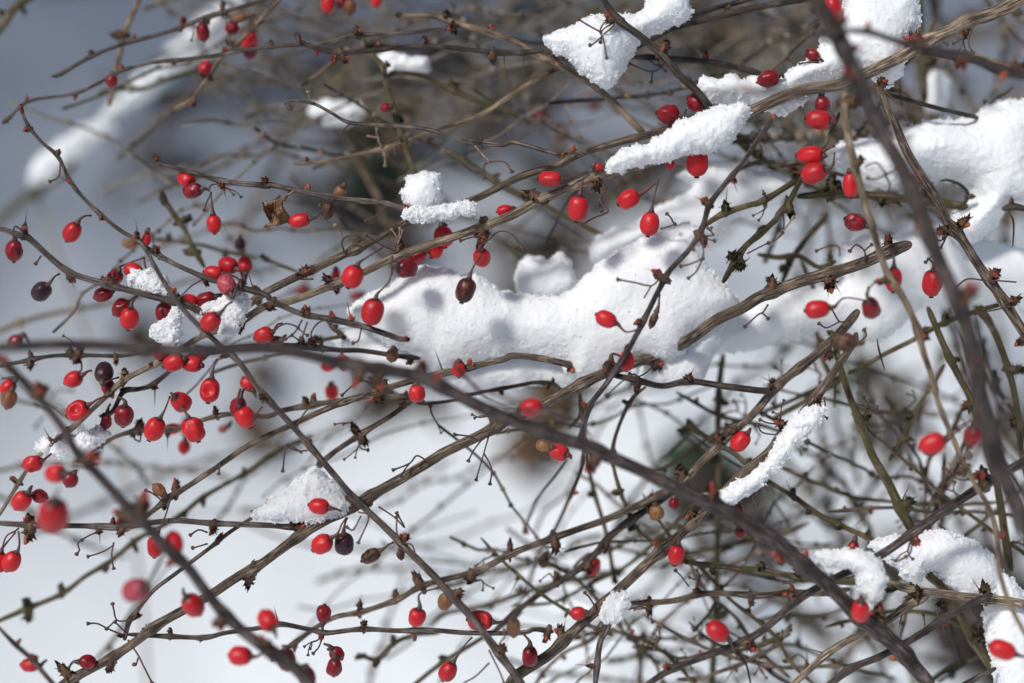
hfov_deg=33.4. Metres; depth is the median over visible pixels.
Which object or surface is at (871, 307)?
berry
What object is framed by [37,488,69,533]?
berry
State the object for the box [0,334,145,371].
branch
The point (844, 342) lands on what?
berry
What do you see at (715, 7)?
branch
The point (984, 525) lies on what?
branch
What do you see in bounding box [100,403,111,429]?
berry
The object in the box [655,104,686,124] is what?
berry
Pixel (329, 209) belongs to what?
berry
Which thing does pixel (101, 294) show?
berry
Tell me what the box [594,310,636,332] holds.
berry
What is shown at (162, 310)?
berry
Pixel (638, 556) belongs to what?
branch
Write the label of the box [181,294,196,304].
berry
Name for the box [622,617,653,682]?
branch
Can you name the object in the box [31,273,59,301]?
berry
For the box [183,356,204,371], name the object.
berry
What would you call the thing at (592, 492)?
branch
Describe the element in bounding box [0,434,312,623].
branch
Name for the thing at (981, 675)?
branch
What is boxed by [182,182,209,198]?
berry
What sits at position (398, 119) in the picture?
branch
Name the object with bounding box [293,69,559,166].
branch
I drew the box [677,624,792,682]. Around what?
branch
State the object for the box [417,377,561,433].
branch
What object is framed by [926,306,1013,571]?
branch
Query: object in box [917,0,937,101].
branch
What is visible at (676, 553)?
berry
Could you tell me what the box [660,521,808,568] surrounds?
branch
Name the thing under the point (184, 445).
berry
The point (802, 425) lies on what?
snow clump
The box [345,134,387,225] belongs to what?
branch
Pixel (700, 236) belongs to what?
branch
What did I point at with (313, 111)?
snow clump
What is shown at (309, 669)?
berry
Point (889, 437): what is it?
leaf litter
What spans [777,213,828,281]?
branch
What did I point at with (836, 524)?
branch
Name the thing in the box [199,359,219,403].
berry
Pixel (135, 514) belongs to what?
branch
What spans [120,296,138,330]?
berry
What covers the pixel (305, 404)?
branch
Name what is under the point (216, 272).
berry
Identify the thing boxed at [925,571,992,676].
branch
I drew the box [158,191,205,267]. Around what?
branch
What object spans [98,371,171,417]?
branch
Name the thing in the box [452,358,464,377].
berry
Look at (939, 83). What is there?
snow clump
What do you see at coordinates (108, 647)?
branch
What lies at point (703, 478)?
leaf litter
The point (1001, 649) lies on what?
berry
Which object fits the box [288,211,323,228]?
berry
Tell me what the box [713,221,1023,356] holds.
snow clump
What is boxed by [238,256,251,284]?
berry
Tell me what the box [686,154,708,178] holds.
berry
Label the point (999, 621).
snow clump
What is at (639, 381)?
branch
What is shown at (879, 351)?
branch
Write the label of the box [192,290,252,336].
snow clump
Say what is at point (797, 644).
branch
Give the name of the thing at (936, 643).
leaf litter
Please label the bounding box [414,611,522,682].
branch
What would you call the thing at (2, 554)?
berry
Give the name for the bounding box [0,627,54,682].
branch
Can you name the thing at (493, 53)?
branch
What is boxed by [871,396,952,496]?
branch
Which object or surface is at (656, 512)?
berry
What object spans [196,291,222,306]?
berry
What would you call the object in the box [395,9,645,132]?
branch
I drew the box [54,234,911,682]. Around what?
branch
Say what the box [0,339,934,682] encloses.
branch
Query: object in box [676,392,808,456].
branch
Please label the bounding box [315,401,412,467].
branch
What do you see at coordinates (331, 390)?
berry
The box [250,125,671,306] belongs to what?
branch
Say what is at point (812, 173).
berry
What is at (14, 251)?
berry
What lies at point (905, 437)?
branch
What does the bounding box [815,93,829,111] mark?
berry
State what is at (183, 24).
branch
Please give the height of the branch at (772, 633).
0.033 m
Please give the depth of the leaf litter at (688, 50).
1.74 m
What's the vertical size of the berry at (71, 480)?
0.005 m
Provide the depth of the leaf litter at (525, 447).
1.14 m
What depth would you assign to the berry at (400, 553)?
0.49 m
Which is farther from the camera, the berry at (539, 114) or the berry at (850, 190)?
the berry at (539, 114)
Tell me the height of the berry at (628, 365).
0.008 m
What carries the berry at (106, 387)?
attached to the branch at (964, 24)
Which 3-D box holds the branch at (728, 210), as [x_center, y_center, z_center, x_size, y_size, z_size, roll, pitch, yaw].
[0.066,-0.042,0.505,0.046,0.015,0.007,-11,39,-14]
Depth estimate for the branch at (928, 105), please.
0.51 m
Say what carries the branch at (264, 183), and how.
attached to the branch at (357, 247)
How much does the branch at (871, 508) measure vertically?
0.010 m
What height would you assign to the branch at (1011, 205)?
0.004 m
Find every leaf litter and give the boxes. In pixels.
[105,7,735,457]
[114,0,813,166]
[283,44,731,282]
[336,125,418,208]
[499,383,595,478]
[618,425,780,567]
[661,0,807,112]
[800,283,924,470]
[872,530,1023,682]
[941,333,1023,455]
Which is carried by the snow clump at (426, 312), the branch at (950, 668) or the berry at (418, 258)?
the berry at (418, 258)
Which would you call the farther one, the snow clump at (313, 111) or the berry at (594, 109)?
the berry at (594, 109)
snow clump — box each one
[28,107,120,186]
[35,423,111,459]
[107,0,248,115]
[126,267,177,295]
[149,306,184,343]
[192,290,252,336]
[250,466,351,524]
[307,97,365,127]
[331,325,574,400]
[347,221,739,379]
[377,51,430,77]
[399,170,444,207]
[401,199,478,223]
[514,251,577,296]
[542,0,694,89]
[589,166,803,262]
[599,589,631,624]
[605,101,752,174]
[634,322,725,388]
[697,0,922,104]
[707,403,827,504]
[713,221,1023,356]
[764,95,809,116]
[814,547,888,603]
[824,97,1023,244]
[867,528,998,592]
[925,70,951,112]
[980,569,1023,682]
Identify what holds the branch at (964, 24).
on the branch at (29, 524)
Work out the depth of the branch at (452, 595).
0.49 m
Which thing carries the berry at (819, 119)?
attached to the branch at (964, 24)
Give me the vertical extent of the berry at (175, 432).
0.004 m
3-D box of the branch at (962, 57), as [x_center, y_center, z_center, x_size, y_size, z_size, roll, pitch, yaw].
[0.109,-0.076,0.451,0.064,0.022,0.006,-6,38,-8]
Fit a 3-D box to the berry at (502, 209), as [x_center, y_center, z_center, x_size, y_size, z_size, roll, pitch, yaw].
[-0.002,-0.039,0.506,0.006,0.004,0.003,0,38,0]
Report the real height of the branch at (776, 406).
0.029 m
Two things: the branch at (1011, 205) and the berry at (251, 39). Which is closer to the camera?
the branch at (1011, 205)
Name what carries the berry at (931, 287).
attached to the branch at (964, 24)
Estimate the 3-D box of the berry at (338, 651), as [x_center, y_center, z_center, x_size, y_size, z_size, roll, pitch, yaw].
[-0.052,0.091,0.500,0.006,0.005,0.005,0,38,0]
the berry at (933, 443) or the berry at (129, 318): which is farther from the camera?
the berry at (129, 318)
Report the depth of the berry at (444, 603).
0.50 m
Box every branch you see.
[0,0,32,34]
[0,0,1023,515]
[0,64,156,224]
[0,210,240,325]
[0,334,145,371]
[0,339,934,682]
[0,355,315,682]
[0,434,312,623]
[0,512,305,555]
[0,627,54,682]
[2,23,457,124]
[18,103,524,682]
[51,0,266,77]
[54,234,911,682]
[86,349,574,569]
[86,510,253,682]
[93,390,425,450]
[96,552,164,660]
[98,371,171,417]
[108,0,141,106]
[122,232,258,258]
[127,606,553,655]
[142,230,409,344]
[153,154,408,222]
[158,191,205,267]
[170,0,280,112]
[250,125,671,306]
[259,252,298,272]
[284,90,560,179]
[284,321,420,365]
[288,309,859,652]
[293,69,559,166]
[294,32,543,72]
[313,322,346,344]
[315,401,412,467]
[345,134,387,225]
[354,633,440,668]
[361,37,417,174]
[388,69,530,123]
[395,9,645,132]
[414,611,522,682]
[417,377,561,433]
[427,138,603,234]
[428,571,624,626]
[452,359,593,439]
[474,537,612,635]
[493,493,672,630]
[503,430,585,640]
[506,328,866,682]
[511,492,705,617]
[522,458,567,534]
[535,599,640,682]
[576,623,611,682]
[577,0,712,108]
[578,113,775,436]
[580,394,618,584]
[587,624,694,682]
[610,386,661,545]
[614,364,775,400]
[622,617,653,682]
[628,51,762,83]
[629,569,849,623]
[632,618,790,659]
[636,0,808,50]
[642,493,790,677]
[642,613,850,670]
[646,457,1023,682]
[656,363,838,472]
[660,167,800,229]
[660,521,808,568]
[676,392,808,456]
[676,418,752,464]
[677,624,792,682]
[682,558,856,584]
[685,622,790,682]
[687,24,819,117]
[687,75,825,190]
[687,554,813,682]
[689,0,752,14]
[704,75,854,95]
[708,353,736,682]
[722,112,840,282]
[727,640,750,682]
[734,563,855,583]
[737,8,839,41]
[757,244,840,269]
[760,597,867,623]
[763,359,938,415]
[764,479,874,541]
[769,624,895,678]
[773,379,839,417]
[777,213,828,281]
[779,158,901,207]
[781,466,995,506]
[791,583,928,682]
[796,172,968,209]
[799,259,840,407]
[809,0,1023,537]
[816,20,1023,80]
[826,330,917,529]
[826,583,984,635]
[827,592,992,682]
[829,486,1010,525]
[836,91,1023,634]
[847,303,999,374]
[851,413,1023,555]
[852,17,959,141]
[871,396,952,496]
[875,76,1023,346]
[877,339,884,369]
[884,577,1023,608]
[886,93,978,119]
[888,364,945,460]
[895,407,967,527]
[898,438,965,638]
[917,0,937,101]
[920,452,961,665]
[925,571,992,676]
[926,54,1023,71]
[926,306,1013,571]
[928,86,1014,220]
[932,648,988,680]
[940,179,975,207]
[962,667,996,682]
[964,50,1023,69]
[974,305,1023,476]
[1002,197,1023,210]
[1006,209,1014,246]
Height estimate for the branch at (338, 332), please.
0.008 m
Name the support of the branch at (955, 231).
attached to the branch at (964, 24)
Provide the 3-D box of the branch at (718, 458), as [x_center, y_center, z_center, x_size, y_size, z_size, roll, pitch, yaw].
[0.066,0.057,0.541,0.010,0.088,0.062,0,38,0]
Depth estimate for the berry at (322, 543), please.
0.49 m
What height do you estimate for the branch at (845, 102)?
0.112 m
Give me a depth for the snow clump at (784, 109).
0.50 m
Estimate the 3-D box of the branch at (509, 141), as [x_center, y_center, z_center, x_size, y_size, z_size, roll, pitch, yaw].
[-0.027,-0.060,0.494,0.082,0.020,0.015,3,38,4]
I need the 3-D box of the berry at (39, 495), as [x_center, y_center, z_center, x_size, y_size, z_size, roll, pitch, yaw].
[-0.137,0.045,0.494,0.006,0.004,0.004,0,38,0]
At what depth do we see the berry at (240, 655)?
0.47 m
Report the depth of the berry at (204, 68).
0.52 m
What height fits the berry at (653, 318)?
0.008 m
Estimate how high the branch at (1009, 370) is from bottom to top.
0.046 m
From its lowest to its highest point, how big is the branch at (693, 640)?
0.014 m
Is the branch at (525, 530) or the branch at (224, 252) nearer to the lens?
the branch at (525, 530)
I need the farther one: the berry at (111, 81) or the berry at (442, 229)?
the berry at (111, 81)
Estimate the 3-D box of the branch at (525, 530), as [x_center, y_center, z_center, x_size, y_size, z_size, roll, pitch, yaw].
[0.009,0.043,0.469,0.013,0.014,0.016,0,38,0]
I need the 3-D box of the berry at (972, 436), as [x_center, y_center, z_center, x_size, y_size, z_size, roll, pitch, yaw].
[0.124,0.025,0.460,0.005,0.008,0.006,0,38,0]
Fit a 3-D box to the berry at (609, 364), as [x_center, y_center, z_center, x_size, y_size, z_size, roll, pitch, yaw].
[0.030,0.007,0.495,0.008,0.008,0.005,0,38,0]
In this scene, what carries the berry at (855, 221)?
attached to the branch at (964, 24)
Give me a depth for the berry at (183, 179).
0.51 m
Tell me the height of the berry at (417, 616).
0.010 m
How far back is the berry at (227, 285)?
0.49 m
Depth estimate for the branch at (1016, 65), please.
0.53 m
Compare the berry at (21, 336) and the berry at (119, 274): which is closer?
the berry at (21, 336)
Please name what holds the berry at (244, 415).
hanging from the branch at (964, 24)
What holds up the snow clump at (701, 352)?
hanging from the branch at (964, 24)
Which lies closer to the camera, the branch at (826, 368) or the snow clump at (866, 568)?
the snow clump at (866, 568)
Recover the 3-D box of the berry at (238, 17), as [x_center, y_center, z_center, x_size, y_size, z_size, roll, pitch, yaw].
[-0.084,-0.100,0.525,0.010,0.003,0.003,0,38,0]
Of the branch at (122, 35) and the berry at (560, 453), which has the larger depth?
the branch at (122, 35)
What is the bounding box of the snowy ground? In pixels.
[0,0,1023,682]
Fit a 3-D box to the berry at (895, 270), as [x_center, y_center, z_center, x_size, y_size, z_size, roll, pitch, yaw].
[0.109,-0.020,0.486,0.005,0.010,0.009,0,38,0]
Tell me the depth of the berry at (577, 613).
0.49 m
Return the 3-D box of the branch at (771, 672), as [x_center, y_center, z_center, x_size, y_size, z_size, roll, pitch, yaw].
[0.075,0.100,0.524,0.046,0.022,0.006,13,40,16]
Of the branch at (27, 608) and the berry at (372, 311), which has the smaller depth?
the berry at (372, 311)
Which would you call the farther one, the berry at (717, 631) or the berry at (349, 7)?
the berry at (349, 7)
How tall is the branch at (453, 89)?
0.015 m
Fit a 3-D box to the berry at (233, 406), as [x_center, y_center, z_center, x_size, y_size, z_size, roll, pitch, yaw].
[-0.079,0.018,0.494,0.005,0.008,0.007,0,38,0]
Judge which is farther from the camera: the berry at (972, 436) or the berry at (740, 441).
the berry at (740, 441)
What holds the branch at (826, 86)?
attached to the twig tangle
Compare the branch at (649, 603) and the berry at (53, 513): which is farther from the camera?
the branch at (649, 603)
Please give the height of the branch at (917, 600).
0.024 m
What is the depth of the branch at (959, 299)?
0.44 m
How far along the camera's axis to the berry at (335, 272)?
0.53 m
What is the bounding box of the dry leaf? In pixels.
[262,192,289,227]
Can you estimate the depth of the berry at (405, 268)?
0.49 m
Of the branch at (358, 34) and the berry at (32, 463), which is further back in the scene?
the branch at (358, 34)
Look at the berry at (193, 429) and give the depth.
0.49 m
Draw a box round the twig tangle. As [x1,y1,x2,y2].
[0,0,1023,682]
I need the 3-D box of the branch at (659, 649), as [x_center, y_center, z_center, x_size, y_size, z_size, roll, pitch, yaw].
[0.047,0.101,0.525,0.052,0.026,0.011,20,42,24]
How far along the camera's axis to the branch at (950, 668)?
0.54 m
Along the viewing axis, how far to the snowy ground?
1.20 m
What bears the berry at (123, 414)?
attached to the branch at (964, 24)
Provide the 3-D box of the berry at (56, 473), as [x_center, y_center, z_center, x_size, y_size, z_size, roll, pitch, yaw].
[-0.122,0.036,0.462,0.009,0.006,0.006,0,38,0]
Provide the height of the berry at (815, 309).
0.006 m
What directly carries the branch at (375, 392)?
attached to the branch at (964, 24)
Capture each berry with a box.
[0,376,17,394]
[0,532,15,572]
[1,385,17,409]
[1,531,21,572]
[5,237,22,262]
[7,332,28,341]
[11,485,32,510]
[19,659,46,671]
[22,453,51,472]
[30,489,48,502]
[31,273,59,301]
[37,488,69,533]
[44,464,77,482]
[62,214,91,242]
[63,370,91,387]
[63,471,78,487]
[65,396,106,420]
[68,654,97,668]
[93,287,114,302]
[94,361,119,386]
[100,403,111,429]
[101,380,114,393]
[105,71,117,87]
[107,256,143,283]
[111,295,135,316]
[114,396,133,427]
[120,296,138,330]
[121,562,174,602]
[122,238,136,248]
[123,257,146,275]
[142,227,150,245]
[144,396,170,441]
[147,538,161,558]
[152,483,167,498]
[153,342,168,360]
[155,302,171,320]
[162,355,187,371]
[164,530,182,551]
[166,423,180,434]
[170,391,191,412]
[177,172,195,186]
[178,434,190,454]
[179,405,205,442]
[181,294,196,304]
[181,587,204,617]
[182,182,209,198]
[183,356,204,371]
[196,18,209,42]
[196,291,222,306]
[198,60,211,78]
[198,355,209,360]
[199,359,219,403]
[200,301,232,331]
[203,266,238,278]
[206,192,220,234]
[217,274,241,299]
[218,256,243,278]
[218,421,231,432]
[224,16,238,35]
[225,12,254,22]
[227,646,261,665]
[230,387,246,416]
[234,234,245,251]
[234,388,254,428]
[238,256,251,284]
[240,376,256,397]
[241,27,257,47]
[243,30,256,59]
[253,322,282,342]
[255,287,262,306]
[257,609,278,638]
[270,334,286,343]
[278,644,295,671]
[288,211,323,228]
[294,285,311,294]
[299,663,315,682]
[307,498,341,514]
[311,517,346,554]
[316,604,330,629]
[320,365,334,371]
[321,0,334,14]
[321,200,338,219]
[323,643,344,660]
[325,381,337,399]
[326,648,341,676]
[331,266,340,277]
[334,182,346,195]
[335,517,353,555]
[336,0,346,8]
[341,246,383,289]
[343,0,355,15]
[349,290,365,300]
[360,542,393,563]
[361,256,392,326]
[371,0,381,7]
[380,103,393,112]
[386,345,398,362]
[392,258,417,277]
[396,547,404,560]
[408,586,439,627]
[409,250,428,263]
[409,382,425,403]
[428,246,443,258]
[434,222,452,248]
[437,593,452,610]
[438,637,472,681]
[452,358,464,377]
[455,255,481,303]
[466,610,507,629]
[473,239,490,266]
[496,205,515,214]
[506,616,519,637]
[518,398,550,416]
[522,634,537,667]
[532,103,545,121]
[535,439,556,451]
[537,170,587,186]
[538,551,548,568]
[549,443,571,460]
[556,122,569,142]
[568,177,588,222]
[569,606,589,619]
[582,553,600,576]
[588,93,599,112]
[590,162,603,172]
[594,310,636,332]
[602,352,619,378]
[616,183,658,209]
[619,343,633,371]
[640,179,659,237]
[648,294,660,328]
[649,501,663,521]
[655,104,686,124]
[666,160,674,170]
[668,494,679,509]
[668,533,685,566]
[686,93,707,112]
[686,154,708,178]
[705,620,737,658]
[721,425,741,435]
[730,428,751,451]
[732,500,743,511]
[735,525,744,538]
[756,69,784,87]
[795,145,834,164]
[798,48,823,64]
[800,152,835,184]
[803,297,864,318]
[804,110,835,129]
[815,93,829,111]
[825,0,841,13]
[831,327,865,351]
[843,168,857,198]
[843,213,868,230]
[847,535,858,548]
[851,594,869,622]
[861,286,881,318]
[886,250,901,292]
[916,419,973,454]
[922,257,941,297]
[964,421,980,447]
[987,639,1023,660]
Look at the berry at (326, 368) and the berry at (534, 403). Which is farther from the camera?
the berry at (326, 368)
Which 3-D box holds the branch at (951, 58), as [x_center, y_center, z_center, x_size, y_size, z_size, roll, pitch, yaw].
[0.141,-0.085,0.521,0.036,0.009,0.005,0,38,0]
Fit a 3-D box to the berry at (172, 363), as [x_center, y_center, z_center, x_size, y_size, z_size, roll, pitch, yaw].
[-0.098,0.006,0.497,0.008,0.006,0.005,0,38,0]
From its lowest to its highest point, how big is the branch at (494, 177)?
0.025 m
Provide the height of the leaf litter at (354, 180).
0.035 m
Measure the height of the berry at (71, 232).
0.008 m
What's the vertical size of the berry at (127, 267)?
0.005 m
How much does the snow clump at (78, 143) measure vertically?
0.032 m
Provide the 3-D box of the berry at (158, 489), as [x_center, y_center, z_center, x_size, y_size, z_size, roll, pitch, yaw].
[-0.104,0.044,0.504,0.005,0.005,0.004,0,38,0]
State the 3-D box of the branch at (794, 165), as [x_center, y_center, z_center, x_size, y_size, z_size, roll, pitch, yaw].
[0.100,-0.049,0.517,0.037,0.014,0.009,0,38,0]
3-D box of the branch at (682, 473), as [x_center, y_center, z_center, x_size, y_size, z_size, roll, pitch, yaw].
[0.017,0.045,0.507,0.186,0.095,0.016,-11,39,-14]
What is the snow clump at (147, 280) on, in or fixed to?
on the branch at (964, 24)
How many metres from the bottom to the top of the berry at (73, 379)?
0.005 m
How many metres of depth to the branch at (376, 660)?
0.53 m
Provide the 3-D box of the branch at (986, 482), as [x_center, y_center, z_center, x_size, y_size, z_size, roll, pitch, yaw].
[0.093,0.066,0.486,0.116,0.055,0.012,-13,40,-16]
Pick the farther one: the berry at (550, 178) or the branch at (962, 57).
the berry at (550, 178)
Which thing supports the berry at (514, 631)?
attached to the branch at (564, 639)
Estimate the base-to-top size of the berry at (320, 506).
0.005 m
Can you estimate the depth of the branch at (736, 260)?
0.51 m
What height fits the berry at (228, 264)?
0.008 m
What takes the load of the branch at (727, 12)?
attached to the twig tangle
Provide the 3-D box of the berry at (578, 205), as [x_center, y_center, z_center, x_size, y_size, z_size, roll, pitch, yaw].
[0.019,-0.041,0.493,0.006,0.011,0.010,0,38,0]
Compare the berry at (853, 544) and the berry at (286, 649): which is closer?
the berry at (286, 649)
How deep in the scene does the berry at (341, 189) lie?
0.51 m
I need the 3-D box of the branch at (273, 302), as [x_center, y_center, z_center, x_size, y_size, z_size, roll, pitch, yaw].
[-0.070,-0.013,0.490,0.080,0.029,0.014,6,38,8]
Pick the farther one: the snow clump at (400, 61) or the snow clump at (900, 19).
the snow clump at (400, 61)
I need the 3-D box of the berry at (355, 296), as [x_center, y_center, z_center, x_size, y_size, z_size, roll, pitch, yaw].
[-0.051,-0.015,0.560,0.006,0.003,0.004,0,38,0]
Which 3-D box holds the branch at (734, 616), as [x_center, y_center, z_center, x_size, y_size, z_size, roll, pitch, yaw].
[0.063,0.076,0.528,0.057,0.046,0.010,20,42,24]
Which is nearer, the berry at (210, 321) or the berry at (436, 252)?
the berry at (210, 321)
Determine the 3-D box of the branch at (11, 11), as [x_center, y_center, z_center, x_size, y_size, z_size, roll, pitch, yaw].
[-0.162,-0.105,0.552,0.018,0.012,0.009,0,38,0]
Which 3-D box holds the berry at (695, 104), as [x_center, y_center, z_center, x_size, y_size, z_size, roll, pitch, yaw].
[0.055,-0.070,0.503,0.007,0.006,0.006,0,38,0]
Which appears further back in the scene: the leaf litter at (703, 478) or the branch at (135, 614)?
the leaf litter at (703, 478)
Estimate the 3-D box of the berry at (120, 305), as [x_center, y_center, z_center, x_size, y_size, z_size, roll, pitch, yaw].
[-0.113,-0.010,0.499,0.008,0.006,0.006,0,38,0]
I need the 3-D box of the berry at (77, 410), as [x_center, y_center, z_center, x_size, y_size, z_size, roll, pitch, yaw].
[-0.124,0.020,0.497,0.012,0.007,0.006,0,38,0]
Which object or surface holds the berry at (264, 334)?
attached to the branch at (964, 24)
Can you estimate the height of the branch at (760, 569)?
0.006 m
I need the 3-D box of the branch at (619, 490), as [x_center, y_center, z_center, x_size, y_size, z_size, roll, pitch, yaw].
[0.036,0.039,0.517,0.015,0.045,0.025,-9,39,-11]
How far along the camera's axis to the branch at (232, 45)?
0.52 m
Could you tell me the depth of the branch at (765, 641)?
0.52 m
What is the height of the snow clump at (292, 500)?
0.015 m
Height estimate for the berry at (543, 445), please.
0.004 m
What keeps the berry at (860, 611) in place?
attached to the branch at (876, 627)
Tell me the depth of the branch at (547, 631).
0.50 m
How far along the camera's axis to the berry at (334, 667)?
0.50 m
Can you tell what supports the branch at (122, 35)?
attached to the twig tangle
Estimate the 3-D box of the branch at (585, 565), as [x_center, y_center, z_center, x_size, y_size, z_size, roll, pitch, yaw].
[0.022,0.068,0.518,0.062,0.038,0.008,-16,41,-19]
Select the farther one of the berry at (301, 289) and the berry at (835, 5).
the berry at (301, 289)
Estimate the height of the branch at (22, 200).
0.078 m
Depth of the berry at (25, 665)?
0.48 m
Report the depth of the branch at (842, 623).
0.53 m
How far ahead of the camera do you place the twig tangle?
0.60 m
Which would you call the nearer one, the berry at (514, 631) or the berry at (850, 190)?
the berry at (514, 631)
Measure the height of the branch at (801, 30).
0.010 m
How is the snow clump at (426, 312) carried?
on the branch at (964, 24)
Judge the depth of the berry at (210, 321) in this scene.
0.49 m
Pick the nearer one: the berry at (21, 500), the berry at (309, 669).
the berry at (309, 669)
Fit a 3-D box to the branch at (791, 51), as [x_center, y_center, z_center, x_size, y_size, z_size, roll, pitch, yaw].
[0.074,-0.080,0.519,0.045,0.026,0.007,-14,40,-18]
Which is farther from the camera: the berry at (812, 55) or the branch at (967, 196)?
the branch at (967, 196)
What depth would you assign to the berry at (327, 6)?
0.53 m
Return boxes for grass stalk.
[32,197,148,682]
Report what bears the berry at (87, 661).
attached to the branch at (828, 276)
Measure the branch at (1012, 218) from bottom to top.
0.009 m
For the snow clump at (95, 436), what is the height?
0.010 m
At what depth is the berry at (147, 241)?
0.50 m
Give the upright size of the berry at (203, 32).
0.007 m
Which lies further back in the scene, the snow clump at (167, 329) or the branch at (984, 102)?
the branch at (984, 102)
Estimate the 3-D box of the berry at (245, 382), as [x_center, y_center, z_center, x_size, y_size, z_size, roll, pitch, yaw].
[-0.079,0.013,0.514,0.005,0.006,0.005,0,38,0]
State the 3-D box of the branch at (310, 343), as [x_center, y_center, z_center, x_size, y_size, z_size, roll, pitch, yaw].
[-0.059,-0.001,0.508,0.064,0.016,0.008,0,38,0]
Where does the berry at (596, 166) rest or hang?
attached to the branch at (964, 24)
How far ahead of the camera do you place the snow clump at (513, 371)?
0.52 m
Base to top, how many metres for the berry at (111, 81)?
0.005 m
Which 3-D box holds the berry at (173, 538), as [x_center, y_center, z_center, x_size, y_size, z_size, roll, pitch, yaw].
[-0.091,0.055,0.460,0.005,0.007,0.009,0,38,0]
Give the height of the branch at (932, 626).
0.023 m
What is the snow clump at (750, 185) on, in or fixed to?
attached to the branch at (964, 24)
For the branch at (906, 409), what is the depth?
0.54 m
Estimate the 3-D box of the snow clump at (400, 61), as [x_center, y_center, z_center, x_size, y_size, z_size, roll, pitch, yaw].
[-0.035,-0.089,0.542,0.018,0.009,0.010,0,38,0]
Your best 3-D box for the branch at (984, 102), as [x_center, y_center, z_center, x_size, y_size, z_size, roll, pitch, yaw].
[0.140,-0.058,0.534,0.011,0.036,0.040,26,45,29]
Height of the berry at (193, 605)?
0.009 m
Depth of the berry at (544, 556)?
0.53 m
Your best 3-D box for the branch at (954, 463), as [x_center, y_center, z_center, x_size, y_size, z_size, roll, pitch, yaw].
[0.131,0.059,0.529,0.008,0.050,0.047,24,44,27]
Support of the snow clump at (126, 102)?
attached to the branch at (22, 200)
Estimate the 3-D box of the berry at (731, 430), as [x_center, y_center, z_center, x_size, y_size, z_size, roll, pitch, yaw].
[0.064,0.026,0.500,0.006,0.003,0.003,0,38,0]
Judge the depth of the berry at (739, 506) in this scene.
0.50 m
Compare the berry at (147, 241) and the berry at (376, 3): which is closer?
the berry at (147, 241)
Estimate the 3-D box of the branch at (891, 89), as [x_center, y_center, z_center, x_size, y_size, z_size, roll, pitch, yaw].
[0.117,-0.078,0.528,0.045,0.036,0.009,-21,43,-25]
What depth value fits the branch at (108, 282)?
0.49 m
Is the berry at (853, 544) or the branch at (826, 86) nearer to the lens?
the branch at (826, 86)
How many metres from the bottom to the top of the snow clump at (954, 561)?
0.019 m
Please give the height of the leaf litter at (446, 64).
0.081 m
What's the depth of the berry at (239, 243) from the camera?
0.53 m
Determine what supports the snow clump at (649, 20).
on the branch at (552, 60)
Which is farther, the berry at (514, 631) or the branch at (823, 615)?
the branch at (823, 615)
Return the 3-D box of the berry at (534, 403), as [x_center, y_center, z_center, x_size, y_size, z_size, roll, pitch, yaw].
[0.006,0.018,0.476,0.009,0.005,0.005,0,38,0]
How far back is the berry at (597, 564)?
0.52 m
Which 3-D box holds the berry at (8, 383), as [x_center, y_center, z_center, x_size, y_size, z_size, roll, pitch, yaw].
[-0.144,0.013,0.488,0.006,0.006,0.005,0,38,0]
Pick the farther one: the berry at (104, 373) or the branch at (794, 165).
the branch at (794, 165)
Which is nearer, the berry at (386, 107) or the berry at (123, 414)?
the berry at (123, 414)
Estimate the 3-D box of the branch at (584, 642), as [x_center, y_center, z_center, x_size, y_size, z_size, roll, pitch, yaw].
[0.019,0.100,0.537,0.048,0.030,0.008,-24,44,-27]
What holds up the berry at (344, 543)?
attached to the branch at (682, 473)
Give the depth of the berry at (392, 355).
0.51 m
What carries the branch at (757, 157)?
attached to the branch at (794, 165)
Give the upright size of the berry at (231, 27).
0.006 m
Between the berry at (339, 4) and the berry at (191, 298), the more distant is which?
the berry at (339, 4)
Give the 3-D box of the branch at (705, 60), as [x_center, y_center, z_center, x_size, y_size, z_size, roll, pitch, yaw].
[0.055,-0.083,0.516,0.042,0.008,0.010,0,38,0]
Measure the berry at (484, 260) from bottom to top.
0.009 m
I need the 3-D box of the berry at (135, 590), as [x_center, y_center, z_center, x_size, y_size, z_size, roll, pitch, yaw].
[-0.097,0.065,0.452,0.014,0.009,0.009,0,38,0]
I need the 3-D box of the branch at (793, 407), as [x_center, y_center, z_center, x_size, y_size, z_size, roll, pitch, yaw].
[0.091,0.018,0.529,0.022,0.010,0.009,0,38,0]
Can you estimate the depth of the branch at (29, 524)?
0.50 m
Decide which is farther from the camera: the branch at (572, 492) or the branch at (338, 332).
the branch at (338, 332)
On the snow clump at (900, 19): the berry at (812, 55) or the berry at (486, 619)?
the berry at (812, 55)
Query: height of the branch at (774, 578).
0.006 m
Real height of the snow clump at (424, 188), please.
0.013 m
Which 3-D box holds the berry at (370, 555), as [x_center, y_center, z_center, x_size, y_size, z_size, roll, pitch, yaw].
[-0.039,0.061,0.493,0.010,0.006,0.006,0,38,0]
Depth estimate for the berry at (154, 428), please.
0.49 m
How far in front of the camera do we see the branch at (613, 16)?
0.50 m
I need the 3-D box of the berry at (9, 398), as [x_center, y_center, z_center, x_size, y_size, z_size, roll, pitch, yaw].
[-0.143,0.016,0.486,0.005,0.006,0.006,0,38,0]
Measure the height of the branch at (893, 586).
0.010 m
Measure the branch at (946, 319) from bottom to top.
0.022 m
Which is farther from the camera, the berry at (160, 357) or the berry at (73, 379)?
the berry at (73, 379)

